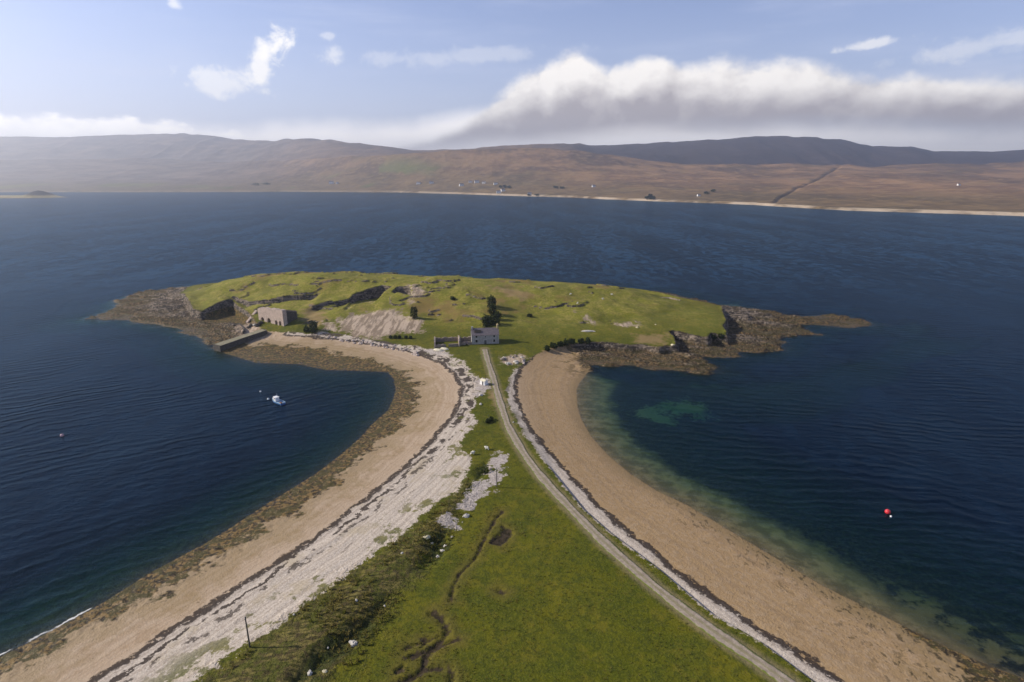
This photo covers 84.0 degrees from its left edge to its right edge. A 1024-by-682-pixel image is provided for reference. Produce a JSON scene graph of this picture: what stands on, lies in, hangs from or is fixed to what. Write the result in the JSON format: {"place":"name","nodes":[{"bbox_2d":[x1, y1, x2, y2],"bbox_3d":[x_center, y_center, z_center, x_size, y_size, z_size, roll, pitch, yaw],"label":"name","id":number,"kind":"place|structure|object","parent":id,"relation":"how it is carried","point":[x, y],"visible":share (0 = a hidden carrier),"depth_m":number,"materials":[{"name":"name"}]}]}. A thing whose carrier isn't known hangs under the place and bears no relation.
{"place":"outdoors","nodes":[
{"label":"outdoors","id":0,"kind":"place"},
{"bbox_2d":[0,190,65,197],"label":"islet","id":1,"kind":"object","parent":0,"point":[38,194],"visible":0.84,"depth_m":2282.93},
{"bbox_2d":[0,271,1023,681],"bbox_3d":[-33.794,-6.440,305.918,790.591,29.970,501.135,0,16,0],"label":"ground","id":2,"kind":"structure","parent":0,"point":[776,583],"depth_m":134.03,"materials":[{"name":"green plant"}]},
{"bbox_2d":[213,329,266,351],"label":"stone quay","id":3,"kind":"structure","parent":2,"relation":"on","point":[230,343],"depth_m":296.84,"materials":[{"name":"grey stone"}]},
{"bbox_2d":[244,616,250,647],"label":"utility pole","id":4,"kind":"object","parent":2,"relation":"on","point":[247,632],"visible":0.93,"depth_m":101.86,"materials":[{"name":"grey wood"}]},
{"bbox_2d":[246,310,257,322],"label":"ramp wall","id":5,"kind":"structure","parent":2,"relation":"on","point":[249,318],"depth_m":332.19,"materials":[{"name":"stone"}]},
{"bbox_2d":[258,307,296,325],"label":"lime kiln","id":6,"kind":"object","parent":2,"relation":"on","point":[283,317],"visible":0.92,"depth_m":320.72,"materials":[{"name":"stone"}]},
{"bbox_2d":[303,325,309,332],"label":"shrub","id":7,"kind":"object","parent":2,"relation":"on","point":[305,328],"visible":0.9,"depth_m":306.60,"materials":[{"name":"green plant"}]},
{"bbox_2d":[309,321,317,334],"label":"shrub","id":8,"kind":"object","parent":2,"relation":"on","point":[313,324],"visible":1,"depth_m":304.22,"materials":[{"name":"green plant"}]},
{"bbox_2d":[349,640,357,646],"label":"boulder","id":9,"kind":"object","parent":2,"relation":"on","point":[353,643],"visible":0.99,"depth_m":103.54,"materials":[{"name":"white stone"}]},
{"bbox_2d":[410,306,417,317],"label":"shrub","id":10,"kind":"object","parent":2,"relation":"on","point":[414,311],"visible":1,"depth_m":317.98,"materials":[{"name":"green plant"}]},
{"bbox_2d":[434,335,459,347],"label":"roofless byre","id":11,"kind":"structure","parent":2,"relation":"on","point":[443,339],"depth_m":284.71,"materials":[{"name":"stone"}]},
{"bbox_2d":[460,336,471,344],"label":"collapsed outhouse","id":12,"kind":"structure","parent":2,"relation":"on","point":[464,340],"depth_m":287.01,"materials":[{"name":"stone"}]},
{"bbox_2d":[224,388,742,681],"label":"rough grass","id":13,"kind":"structure","parent":2,"relation":"on","point":[362,607],"depth_m":112.04,"materials":[{"name":"green plant"}]},
{"bbox_2d":[479,464,488,473],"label":"shrub","id":14,"kind":"object","parent":2,"relation":"on","point":[485,468],"visible":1,"depth_m":164.35,"materials":[{"name":"green plant"}]},
{"bbox_2d":[480,378,487,385],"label":"store hut","id":15,"kind":"object","parent":2,"relation":"on","point":[484,382],"visible":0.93,"depth_m":231.28,"materials":[{"name":"white paint"}]},
{"bbox_2d":[471,323,498,343],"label":"cottage","id":16,"kind":"structure","parent":2,"relation":"on","point":[484,335],"depth_m":282.76,"materials":[{"name":"stone"}]},
{"bbox_2d":[483,416,493,422],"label":"shrub","id":17,"kind":"object","parent":2,"relation":"on","point":[490,419],"visible":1,"depth_m":196.68,"materials":[{"name":"green plant"}]},
{"bbox_2d":[481,314,500,324],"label":"shrub","id":18,"kind":"object","parent":2,"relation":"on","point":[491,320],"visible":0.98,"depth_m":307.84,"materials":[{"name":"green plant"}]},
{"bbox_2d":[486,295,496,306],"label":"shrub","id":19,"kind":"object","parent":2,"relation":"on","point":[493,301],"visible":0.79,"depth_m":331.15,"materials":[{"name":"green plant"}]},
{"bbox_2d":[487,304,497,314],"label":"shrub","id":20,"kind":"object","parent":2,"relation":"on","point":[492,308],"visible":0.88,"depth_m":321.39,"materials":[{"name":"green plant"}]},
{"bbox_2d":[494,309,501,319],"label":"shrub","id":21,"kind":"object","parent":2,"relation":"on","point":[498,313],"visible":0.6,"depth_m":315.80,"materials":[{"name":"green plant"}]},
{"bbox_2d":[549,342,559,348],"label":"shrub","id":22,"kind":"object","parent":2,"relation":"on","point":[552,345],"visible":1,"depth_m":278.14,"materials":[{"name":"green plant"}]},
{"bbox_2d":[557,340,563,346],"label":"shrub","id":23,"kind":"object","parent":2,"relation":"on","point":[560,343],"visible":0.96,"depth_m":280.61,"materials":[{"name":"green plant"}]},
{"bbox_2d":[568,338,574,344],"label":"shrub","id":24,"kind":"object","parent":2,"relation":"on","point":[571,340],"visible":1,"depth_m":284.20,"materials":[{"name":"green plant"}]},
{"bbox_2d":[577,338,584,343],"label":"shrub","id":25,"kind":"object","parent":2,"relation":"on","point":[581,340],"visible":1,"depth_m":284.62,"materials":[{"name":"green plant"}]},
{"bbox_2d":[0,192,1023,654],"bbox_3d":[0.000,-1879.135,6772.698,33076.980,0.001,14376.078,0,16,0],"label":"sea","id":26,"kind":"structure","parent":0,"point":[908,414],"depth_m":261.21,"materials":[{"name":"blue liquid"}]},
{"bbox_2d":[272,396,285,404],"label":"fishing boat","id":27,"kind":"object","parent":26,"relation":"on","point":[276,400],"visible":1,"depth_m":221.40,"materials":[{"name":"blue paint"}]},
{"bbox_2d":[0,133,1023,215],"bbox_3d":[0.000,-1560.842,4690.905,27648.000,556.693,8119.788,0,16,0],"label":"hills","id":28,"kind":"structure","parent":0,"point":[811,173],"depth_m":3369.73,"materials":[{"name":"brown plant"}]},
{"bbox_2d":[0,0,1023,151],"label":"sky","id":29,"kind":"structure","parent":0,"point":[932,75],"materials":[{"name":"blue"}]},
{"bbox_2d":[482,349,795,681],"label":"track","id":30,"kind":"structure","parent":0,"point":[724,639],"depth_m":124.79,"materials":[{"name":"grey gravel"}]}
]}

